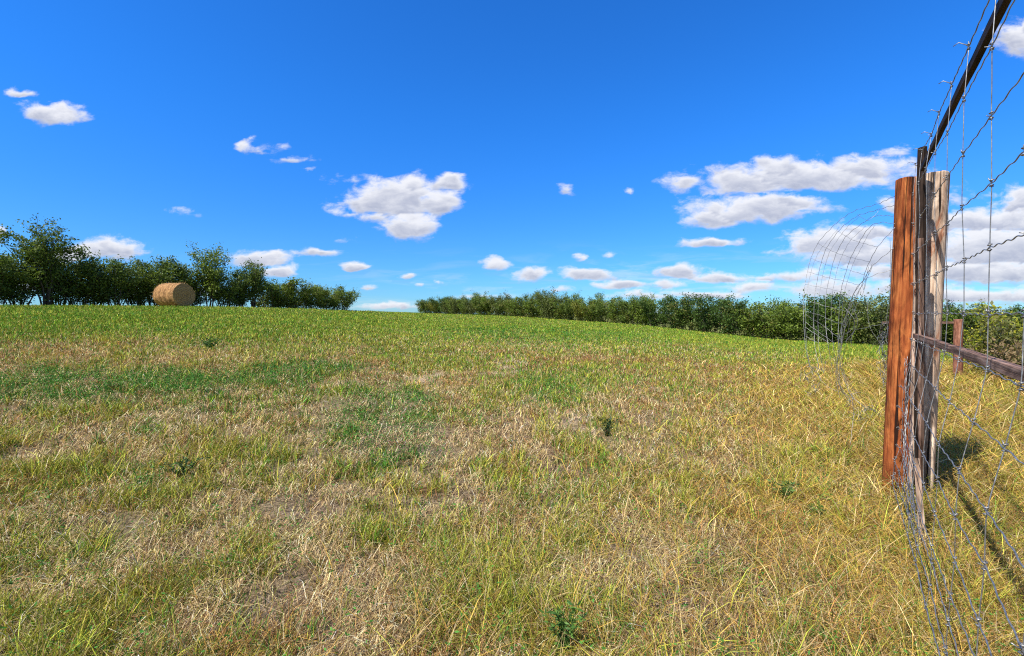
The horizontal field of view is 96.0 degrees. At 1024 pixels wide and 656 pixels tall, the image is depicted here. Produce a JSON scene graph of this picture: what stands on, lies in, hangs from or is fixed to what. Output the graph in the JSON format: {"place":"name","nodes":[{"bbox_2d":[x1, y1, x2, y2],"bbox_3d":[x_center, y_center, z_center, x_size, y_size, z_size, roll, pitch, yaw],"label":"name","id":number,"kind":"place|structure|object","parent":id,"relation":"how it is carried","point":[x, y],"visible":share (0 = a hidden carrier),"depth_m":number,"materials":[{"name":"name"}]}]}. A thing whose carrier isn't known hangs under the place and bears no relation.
{"place":"outdoors","nodes":[
{"label":"outdoors","id":0,"kind":"place"},
{"bbox_2d":[0,22,1023,311],"bbox_3d":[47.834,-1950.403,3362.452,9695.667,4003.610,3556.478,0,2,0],"label":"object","id":1,"kind":"structure","parent":0,"point":[414,206],"depth_m":4298.48,"materials":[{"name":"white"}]},
{"bbox_2d":[0,304,1023,655],"bbox_3d":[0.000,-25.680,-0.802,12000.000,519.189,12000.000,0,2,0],"label":"ground","id":2,"kind":"structure","parent":0,"point":[258,588],"depth_m":3.49,"materials":[{"name":"beige plant"}]},
{"bbox_2d":[0,258,34,304],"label":"shelterbelt bush","id":3,"kind":"object","parent":2,"relation":"on","point":[4,274],"visible":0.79,"depth_m":31.50,"materials":[{"name":"green plant"}]},
{"bbox_2d":[0,249,58,305],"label":"shelterbelt bush","id":4,"kind":"object","parent":2,"relation":"on","point":[24,290],"visible":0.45,"depth_m":32.63,"materials":[{"name":"green plant"}]},
{"bbox_2d":[0,213,85,304],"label":"windswept tree","id":5,"kind":"object","parent":2,"relation":"on","point":[42,241],"visible":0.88,"depth_m":33.10,"materials":[{"name":"green plant"}]},
{"bbox_2d":[8,237,106,305],"bbox_3d":[-34.257,-4.067,34.860,6.056,5.292,5.382,1,2,37],"label":"shelterbelt bush","id":6,"kind":"object","parent":2,"relation":"on","point":[61,298],"visible":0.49,"depth_m":34.35,"materials":[{"name":"green plant"}]},
{"bbox_2d":[30,257,123,304],"bbox_3d":[-33.412,-3.516,35.545,4.681,4.099,5.266,2,2,42],"label":"shelterbelt bush","id":7,"kind":"object","parent":2,"relation":"on","point":[77,296],"visible":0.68,"depth_m":35.04,"materials":[{"name":"green plant"}]},
{"bbox_2d":[65,257,118,305],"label":"shelterbelt bush","id":8,"kind":"object","parent":2,"relation":"on","point":[96,302],"visible":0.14,"depth_m":36.37,"materials":[{"name":"green plant"}]},
{"bbox_2d":[75,254,148,305],"bbox_3d":[-31.708,-3.649,36.751,4.551,4.309,4.190,-1,2,-31],"label":"shelterbelt bush","id":9,"kind":"object","parent":2,"relation":"on","point":[114,295],"visible":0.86,"depth_m":36.18,"materials":[{"name":"green plant"}]},
{"bbox_2d":[98,260,162,305],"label":"shelterbelt bush","id":10,"kind":"object","parent":2,"relation":"on","point":[138,298],"visible":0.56,"depth_m":38.11,"materials":[{"name":"green plant"}]},
{"bbox_2d":[105,254,186,305],"bbox_3d":[-30.675,-3.910,39.696,5.912,4.805,5.254,0,2,3],"label":"shelterbelt bush","id":11,"kind":"object","parent":2,"relation":"on","point":[163,265],"visible":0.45,"depth_m":38.51,"materials":[{"name":"green plant"}]},
{"bbox_2d":[151,281,194,305],"bbox_3d":[-25.967,-2.549,35.436,2.384,2.160,2.241,1,2,17],"label":"hay bale","id":12,"kind":"object","parent":2,"relation":"on","point":[176,294],"visible":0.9,"depth_m":34.78,"materials":[{"name":"yellow plant"}]},
{"bbox_2d":[147,256,203,301],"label":"shelterbelt bush","id":13,"kind":"object","parent":2,"relation":"on","point":[178,275],"visible":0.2,"depth_m":40.12,"materials":[{"name":"green plant"}]},
{"bbox_2d":[160,453,210,480],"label":"leafy weed","id":14,"kind":"object","parent":2,"relation":"on","point":[182,469],"visible":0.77,"depth_m":3.54,"materials":[{"name":"green plant"}]},
{"bbox_2d":[169,262,226,306],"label":"shelterbelt bush","id":15,"kind":"object","parent":2,"relation":"on","point":[198,296],"visible":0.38,"depth_m":41.29,"materials":[{"name":"green plant"}]},
{"bbox_2d":[192,337,221,347],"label":"leafy weed","id":16,"kind":"object","parent":2,"relation":"on","point":[209,344],"visible":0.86,"depth_m":11.16,"materials":[{"name":"green plant"}]},
{"bbox_2d":[185,241,236,305],"bbox_3d":[-27.346,-4.786,42.325,4.256,6.315,4.262,0,2,11],"label":"slender tree","id":17,"kind":"object","parent":2,"relation":"on","point":[213,262],"visible":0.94,"depth_m":41.69,"materials":[{"name":"green plant"}]},
{"bbox_2d":[188,269,251,306],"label":"shelterbelt bush","id":18,"kind":"object","parent":2,"relation":"on","point":[229,294],"visible":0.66,"depth_m":42.69,"materials":[{"name":"green plant"}]},
{"bbox_2d":[220,277,257,306],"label":"shelterbelt bush","id":19,"kind":"object","parent":2,"relation":"on","point":[243,296],"visible":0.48,"depth_m":44.40,"materials":[{"name":"green plant"}]},
{"bbox_2d":[236,257,273,306],"bbox_3d":[-25.609,-4.370,44.949,3.058,5.358,3.957,0,2,12],"label":"round headed tree","id":20,"kind":"object","parent":2,"relation":"on","point":[255,273],"visible":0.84,"depth_m":45.07,"materials":[{"name":"green plant"}]},
{"bbox_2d":[248,274,306,307],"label":"shelterbelt bush","id":21,"kind":"object","parent":2,"relation":"on","point":[265,302],"visible":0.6,"depth_m":47.19,"materials":[{"name":"green plant"}]},
{"bbox_2d":[261,277,312,307],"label":"shelterbelt bush","id":22,"kind":"object","parent":2,"relation":"on","point":[293,302],"visible":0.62,"depth_m":47.81,"materials":[{"name":"green plant"}]},
{"bbox_2d":[280,279,327,308],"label":"shelterbelt bush","id":23,"kind":"object","parent":2,"relation":"on","point":[300,305],"visible":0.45,"depth_m":49.48,"materials":[{"name":"green plant"}]},
{"bbox_2d":[293,285,338,308],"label":"shelterbelt bush","id":24,"kind":"object","parent":2,"relation":"on","point":[319,301],"visible":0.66,"depth_m":50.64,"materials":[{"name":"green plant"}]},
{"bbox_2d":[316,285,359,309],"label":"shelterbelt bush","id":25,"kind":"object","parent":2,"relation":"on","point":[336,301],"visible":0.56,"depth_m":53.07,"materials":[{"name":"green plant"}]},
{"bbox_2d":[328,284,358,309],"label":"shelterbelt bush","id":26,"kind":"object","parent":2,"relation":"on","point":[346,304],"visible":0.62,"depth_m":54.56,"materials":[{"name":"green plant"}]},
{"bbox_2d":[414,299,429,312],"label":"hedge bush","id":27,"kind":"object","parent":2,"relation":"on","point":[416,304],"visible":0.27,"depth_m":108.25,"materials":[{"name":"green plant"}]},
{"bbox_2d":[418,298,433,312],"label":"hedge bush","id":28,"kind":"object","parent":2,"relation":"on","point":[421,302],"visible":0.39,"depth_m":106.00,"materials":[{"name":"green plant"}]},
{"bbox_2d":[422,299,440,312],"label":"hedge bush","id":29,"kind":"object","parent":2,"relation":"on","point":[424,303],"visible":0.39,"depth_m":104.48,"materials":[{"name":"green plant"}]},
{"bbox_2d":[425,301,438,312],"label":"hedge bush","id":30,"kind":"object","parent":2,"relation":"on","point":[430,306],"visible":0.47,"depth_m":102.50,"materials":[{"name":"green plant"}]},
{"bbox_2d":[429,297,446,312],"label":"hedge bush","id":31,"kind":"object","parent":2,"relation":"on","point":[437,310],"visible":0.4,"depth_m":101.37,"materials":[{"name":"green plant"}]},
{"bbox_2d":[440,296,453,313],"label":"hedge bush","id":32,"kind":"object","parent":2,"relation":"on","point":[444,306],"visible":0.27,"depth_m":97.62,"materials":[{"name":"green plant"}]},
{"bbox_2d":[436,295,458,313],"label":"hedge bush","id":33,"kind":"object","parent":2,"relation":"on","point":[441,300],"visible":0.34,"depth_m":98.85,"materials":[{"name":"green plant"}]},
{"bbox_2d":[444,299,459,313],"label":"hedge bush","id":34,"kind":"object","parent":2,"relation":"on","point":[449,308],"visible":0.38,"depth_m":95.14,"materials":[{"name":"green plant"}]},
{"bbox_2d":[446,294,467,313],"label":"hedge bush","id":35,"kind":"object","parent":2,"relation":"on","point":[456,309],"visible":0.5,"depth_m":94.09,"materials":[{"name":"green plant"}]},
{"bbox_2d":[455,298,470,313],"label":"hedge bush","id":36,"kind":"object","parent":2,"relation":"on","point":[459,300],"visible":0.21,"depth_m":91.86,"materials":[{"name":"green plant"}]},
{"bbox_2d":[456,295,475,313],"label":"hedge bush","id":37,"kind":"object","parent":2,"relation":"on","point":[462,309],"visible":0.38,"depth_m":90.56,"materials":[{"name":"green plant"}]},
{"bbox_2d":[462,294,481,314],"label":"hedge bush","id":38,"kind":"object","parent":2,"relation":"on","point":[471,309],"visible":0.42,"depth_m":89.06,"materials":[{"name":"green plant"}]},
{"bbox_2d":[470,296,488,314],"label":"hedge bush","id":39,"kind":"object","parent":2,"relation":"on","point":[474,304],"visible":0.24,"depth_m":86.73,"materials":[{"name":"green plant"}]},
{"bbox_2d":[470,290,488,299],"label":"hedge tree","id":40,"kind":"object","parent":2,"relation":"on","point":[476,294],"visible":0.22,"depth_m":89.70,"materials":[{"name":"green plant"}]},
{"bbox_2d":[471,296,497,314],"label":"hedge bush","id":41,"kind":"object","parent":2,"relation":"on","point":[480,306],"visible":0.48,"depth_m":85.07,"materials":[{"name":"green plant"}]},
{"bbox_2d":[480,296,501,314],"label":"hedge bush","id":42,"kind":"object","parent":2,"relation":"on","point":[484,303],"visible":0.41,"depth_m":83.31,"materials":[{"name":"green plant"}]},
{"bbox_2d":[485,292,511,315],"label":"hedge bush","id":43,"kind":"object","parent":2,"relation":"on","point":[496,312],"visible":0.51,"depth_m":81.86,"materials":[{"name":"green plant"}]},
{"bbox_2d":[493,298,514,315],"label":"hedge bush","id":44,"kind":"object","parent":2,"relation":"on","point":[500,308],"visible":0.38,"depth_m":79.92,"materials":[{"name":"green plant"}]},
{"bbox_2d":[499,296,520,315],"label":"hedge bush","id":45,"kind":"object","parent":2,"relation":"on","point":[506,309],"visible":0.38,"depth_m":77.96,"materials":[{"name":"green plant"}]},
{"bbox_2d":[505,298,528,316],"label":"hedge bush","id":46,"kind":"object","parent":2,"relation":"on","point":[514,305],"visible":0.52,"depth_m":76.22,"materials":[{"name":"green plant"}]},
{"bbox_2d":[511,293,535,316],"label":"hedge bush","id":47,"kind":"object","parent":2,"relation":"on","point":[521,311],"visible":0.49,"depth_m":74.77,"materials":[{"name":"green plant"}]},
{"bbox_2d":[523,298,541,317],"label":"hedge bush","id":48,"kind":"object","parent":2,"relation":"on","point":[530,310],"visible":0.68,"depth_m":73.13,"materials":[{"name":"green plant"}]},
{"bbox_2d":[534,289,546,312],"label":"hedge tree","id":49,"kind":"object","parent":2,"relation":"on","point":[543,291],"visible":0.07,"depth_m":73.81,"materials":[{"name":"green plant"}]},
{"bbox_2d":[533,294,558,317],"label":"hedge bush","id":50,"kind":"object","parent":2,"relation":"on","point":[538,306],"visible":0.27,"depth_m":71.39,"materials":[{"name":"green plant"}]},
{"bbox_2d":[532,286,567,318],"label":"hedge bush","id":51,"kind":"object","parent":2,"relation":"on","point":[547,301],"visible":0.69,"depth_m":68.83,"materials":[{"name":"green plant"}]},
{"bbox_2d":[537,599,587,655],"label":"leafy weed","id":52,"kind":"object","parent":2,"relation":"on","point":[562,627],"visible":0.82,"depth_m":1.90,"materials":[{"name":"green plant"}]},
{"bbox_2d":[547,297,577,318],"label":"hedge bush","id":53,"kind":"object","parent":2,"relation":"on","point":[558,313],"visible":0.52,"depth_m":67.84,"materials":[{"name":"green plant"}]},
{"bbox_2d":[562,291,579,313],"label":"hedge tree","id":54,"kind":"object","parent":2,"relation":"on","point":[573,296],"visible":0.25,"depth_m":68.28,"materials":[{"name":"green plant"}]},
{"bbox_2d":[557,296,586,319],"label":"hedge bush","id":55,"kind":"object","parent":2,"relation":"on","point":[565,309],"visible":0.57,"depth_m":65.67,"materials":[{"name":"green plant"}]},
{"bbox_2d":[568,300,599,320],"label":"hedge bush","id":56,"kind":"object","parent":2,"relation":"on","point":[577,310],"visible":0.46,"depth_m":63.81,"materials":[{"name":"green plant"}]},
{"bbox_2d":[576,298,606,321],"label":"hedge bush","id":57,"kind":"object","parent":2,"relation":"on","point":[589,316],"visible":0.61,"depth_m":62.78,"materials":[{"name":"green plant"}]},
{"bbox_2d":[587,292,605,304],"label":"hedge tree","id":58,"kind":"object","parent":2,"relation":"on","point":[597,298],"visible":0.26,"depth_m":64.75,"materials":[{"name":"green plant"}]},
{"bbox_2d":[588,297,617,322],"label":"hedge bush","id":59,"kind":"object","parent":2,"relation":"on","point":[600,309],"visible":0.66,"depth_m":60.76,"materials":[{"name":"green plant"}]},
{"bbox_2d":[599,416,618,435],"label":"leafy weed","id":60,"kind":"object","parent":2,"relation":"on","point":[607,429],"visible":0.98,"depth_m":5.40,"materials":[{"name":"green plant"}]},
{"bbox_2d":[601,298,629,323],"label":"hedge bush","id":61,"kind":"object","parent":2,"relation":"on","point":[615,312],"visible":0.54,"depth_m":58.93,"materials":[{"name":"green plant"}]},
{"bbox_2d":[614,295,628,314],"bbox_3d":[14.839,-2.411,60.889,2.781,3.894,2.618,1,2,29],"label":"hedge tree","id":62,"kind":"object","parent":2,"relation":"on","point":[619,298],"visible":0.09,"depth_m":60.57,"materials":[{"name":"green plant"}]},
{"bbox_2d":[613,295,646,324],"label":"hedge bush","id":63,"kind":"object","parent":2,"relation":"on","point":[628,316],"visible":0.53,"depth_m":57.12,"materials":[{"name":"green plant"}]},
{"bbox_2d":[624,293,659,324],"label":"hedge bush","id":64,"kind":"object","parent":2,"relation":"on","point":[641,317],"visible":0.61,"depth_m":55.33,"materials":[{"name":"green plant"}]},
{"bbox_2d":[631,292,654,324],"bbox_3d":[16.639,-2.657,57.825,2.877,4.933,3.012,-2,2,-40],"label":"hedge tree","id":65,"kind":"object","parent":2,"relation":"on","point":[647,299],"visible":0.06,"depth_m":57.81,"materials":[{"name":"green plant"}]},
{"bbox_2d":[638,297,676,326],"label":"hedge bush","id":66,"kind":"object","parent":2,"relation":"on","point":[657,320],"visible":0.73,"depth_m":53.79,"materials":[{"name":"green plant"}]},
{"bbox_2d":[655,292,697,328],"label":"hedge bush","id":67,"kind":"object","parent":2,"relation":"on","point":[672,320],"visible":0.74,"depth_m":51.64,"materials":[{"name":"green plant"}]},
{"bbox_2d":[667,300,707,330],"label":"hedge bush","id":68,"kind":"object","parent":2,"relation":"on","point":[688,319],"visible":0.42,"depth_m":50.62,"materials":[{"name":"green plant"}]},
{"bbox_2d":[684,291,734,332],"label":"hedge bush","id":69,"kind":"object","parent":2,"relation":"on","point":[703,326],"visible":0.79,"depth_m":48.38,"materials":[{"name":"green plant"}]},
{"bbox_2d":[705,296,751,334],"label":"hedge bush","id":70,"kind":"object","parent":2,"relation":"on","point":[730,327],"visible":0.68,"depth_m":46.55,"materials":[{"name":"green plant"}]},
{"bbox_2d":[728,304,777,336],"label":"hedge bush","id":71,"kind":"object","parent":2,"relation":"on","point":[747,327],"visible":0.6,"depth_m":44.73,"materials":[{"name":"green plant"}]},
{"bbox_2d":[742,299,806,339],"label":"hedge bush","id":72,"kind":"object","parent":2,"relation":"on","point":[760,309],"visible":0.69,"depth_m":43.30,"materials":[{"name":"green plant"}]},
{"bbox_2d":[766,299,789,337],"bbox_3d":[26.077,-0.873,45.350,2.441,4.052,2.593,-1,2,-30],"label":"hedge tree","id":73,"kind":"object","parent":2,"relation":"on","point":[778,307],"visible":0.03,"depth_m":44.72,"materials":[{"name":"green plant"}]},
{"bbox_2d":[767,479,799,502],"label":"leafy weed","id":74,"kind":"object","parent":2,"relation":"on","point":[788,488],"visible":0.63,"depth_m":3.64,"materials":[{"name":"green plant"}]},
{"bbox_2d":[759,295,824,340],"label":"hedge bush","id":75,"kind":"object","parent":2,"relation":"on","point":[793,313],"visible":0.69,"depth_m":41.48,"materials":[{"name":"green plant"}]},
{"bbox_2d":[806,499,823,520],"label":"leafy weed","id":76,"kind":"object","parent":2,"relation":"on","point":[814,510],"visible":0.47,"depth_m":3.38,"materials":[{"name":"green plant"}]},
{"bbox_2d":[799,289,858,342],"bbox_3d":[28.085,-1.032,40.454,4.973,4.791,5.464,1,2,32],"label":"hedge bush","id":77,"kind":"object","parent":2,"relation":"on","point":[816,325],"visible":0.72,"depth_m":39.65,"materials":[{"name":"green plant"}]},
{"bbox_2d":[819,303,883,344],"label":"hedge bush","id":78,"kind":"object","parent":2,"relation":"on","point":[850,326],"visible":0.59,"depth_m":37.94,"materials":[{"name":"green plant"}]},
{"bbox_2d":[834,293,875,342],"bbox_3d":[32.172,-0.992,42.971,3.902,4.859,3.153,1,2,36],"label":"pale willow","id":79,"kind":"object","parent":2,"relation":"on","point":[850,303],"visible":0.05,"depth_m":43.00,"materials":[{"name":"green plant"}]},
{"bbox_2d":[838,285,890,344],"bbox_3d":[29.188,-1.056,36.421,5.586,5.252,5.906,-1,2,-25],"label":"hedge bush","id":80,"kind":"object","parent":2,"relation":"on","point":[879,314],"visible":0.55,"depth_m":36.28,"materials":[{"name":"green plant"}]},
{"bbox_2d":[868,294,888,343],"bbox_3d":[33.515,-0.791,41.848,2.988,4.604,3.698,0,2,-14],"label":"pale willow","id":81,"kind":"object","parent":2,"relation":"on","point":[877,309],"visible":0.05,"depth_m":42.16,"materials":[{"name":"green plant"}]},
{"bbox_2d":[882,176,915,495],"bbox_3d":[3.306,0.272,3.885,0.231,3.040,0.238,1,2,0],"label":"wooden post","id":82,"kind":"object","parent":2,"relation":"on","point":[900,321],"visible":0.56,"depth_m":3.83,"materials":[{"name":"red wood"}]},
{"bbox_2d":[800,196,894,443],"bbox_3d":[3.163,-0.046,4.387,0.676,2.191,0.919,1,2,34],"label":"loose wire mesh","id":83,"kind":"object","parent":82,"relation":"attached to","point":[841,341],"visible":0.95,"depth_m":4.31,"materials":[{"name":"grey metal"}]},
{"bbox_2d":[913,458,927,561],"bbox_3d":[2.615,1.178,2.948,0.028,0.673,0.026,9,-17,3],"label":"broken stake","id":84,"kind":"object","parent":2,"relation":"on","point":[918,485],"visible":0.67,"depth_m":2.97,"materials":[{"name":"grey wood"}]},
{"bbox_2d":[918,238,923,496],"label":"split slab","id":85,"kind":"structure","parent":2,"relation":"on","point":[920,347],"depth_m":3.49,"materials":[{"name":"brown wood"}]},
{"bbox_2d":[883,299,962,341],"bbox_3d":[30.984,-0.338,34.617,4.559,3.870,5.387,1,2,22],"label":"hedge bush","id":86,"kind":"object","parent":2,"relation":"on","point":[945,318],"visible":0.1,"depth_m":32.68,"materials":[{"name":"green plant"}]},
{"bbox_2d":[908,170,949,502],"bbox_3d":[3.352,0.282,3.740,0.210,3.040,0.207,1,1,0],"label":"wooden post","id":87,"kind":"object","parent":2,"relation":"on","point":[937,217],"visible":0.51,"depth_m":3.65,"materials":[{"name":"grey wood"}]},
{"bbox_2d":[913,146,926,486],"bbox_3d":[3.188,-0.045,3.600,0.187,2.678,0.061,-1,2,-36],"label":"upright board","id":88,"kind":"object","parent":87,"relation":"attached to","point":[921,194],"visible":0.46,"depth_m":3.56,"materials":[{"name":"brown wood"}]},
{"bbox_2d":[913,333,1023,381],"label":"rail","id":89,"kind":"object","parent":88,"relation":"attached to","point":[1009,369],"visible":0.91,"depth_m":1.85,"materials":[{"name":"brown wood"}]},
{"bbox_2d":[890,0,1023,655],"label":"woven wire mesh","id":90,"kind":"object","parent":87,"relation":"attached to","point":[978,618],"visible":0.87,"depth_m":2.00,"materials":[{"name":"grey metal"}]},
{"bbox_2d":[920,0,1011,170],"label":"top rail","id":91,"kind":"object","parent":87,"relation":"attached to","point":[986,37],"visible":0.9,"depth_m":2.03,"materials":[{"name":"brown wood"}]},
{"bbox_2d":[943,298,969,314],"bbox_3d":[45.463,-0.775,47.876,3.022,4.555,2.728,0,2,1],"label":"dark tree","id":92,"kind":"object","parent":2,"relation":"on","point":[948,300],"visible":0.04,"depth_m":47.09,"materials":[{"name":"green plant"}]},
{"bbox_2d":[953,319,962,376],"bbox_3d":[11.644,0.807,12.031,0.201,2.075,0.198,-1,2,0],"label":"distant post","id":93,"kind":"object","parent":2,"relation":"on","point":[957,326],"visible":0.5,"depth_m":11.96,"materials":[{"name":"brown wood"}]},
{"bbox_2d":[882,321,953,323],"bbox_3d":[10.637,-0.143,12.052,1.858,0.065,0.061,0,2,0],"label":"distant rail","id":94,"kind":"object","parent":93,"relation":"attached to","point":[943,322],"visible":0.27,"depth_m":12.02,"materials":[{"name":"brown wood"}]},
{"bbox_2d":[941,304,993,347],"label":"hedge bush","id":95,"kind":"object","parent":2,"relation":"on","point":[949,339],"visible":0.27,"depth_m":32.52,"materials":[{"name":"green plant"}]},
{"bbox_2d":[943,304,1023,342],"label":"hedge bush","id":96,"kind":"object","parent":2,"relation":"on","point":[1017,309],"visible":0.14,"depth_m":31.93,"materials":[{"name":"green plant"}]},
{"bbox_2d":[950,317,1021,369],"bbox_3d":[14.114,0.621,13.651,1.714,1.933,1.583,1,2,38],"label":"roadside bush","id":97,"kind":"object","parent":2,"relation":"on","point":[971,337],"visible":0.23,"depth_m":13.84,"materials":[{"name":"green plant"}]},
{"bbox_2d":[952,338,1021,382],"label":"roadside bush","id":98,"kind":"object","parent":2,"relation":"on","point":[972,348],"visible":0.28,"depth_m":12.06,"materials":[{"name":"green plant"}]},
{"bbox_2d":[964,301,1023,381],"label":"roadside bush","id":99,"kind":"object","parent":2,"relation":"on","point":[998,332],"visible":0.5,"depth_m":11.87,"materials":[{"name":"green plant"}]},
{"bbox_2d":[966,299,1022,359],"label":"roadside bush","id":100,"kind":"object","parent":2,"relation":"on","point":[984,305],"visible":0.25,"depth_m":13.31,"materials":[{"name":"green plant"}]},
{"bbox_2d":[965,345,1023,376],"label":"roadside bush","id":101,"kind":"object","parent":2,"relation":"on","point":[984,367],"visible":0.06,"depth_m":12.74,"materials":[{"name":"green plant"}]},
{"bbox_2d":[982,336,1023,380],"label":"roadside bush","id":102,"kind":"object","parent":2,"relation":"on","point":[1016,345],"visible":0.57,"depth_m":11.30,"materials":[{"name":"brown plant"}]},
{"bbox_2d":[995,310,1022,334],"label":"hedge bush","id":103,"kind":"object","parent":2,"relation":"on","point":[1014,321],"visible":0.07,"depth_m":30.84,"materials":[{"name":"green plant"}]}
]}

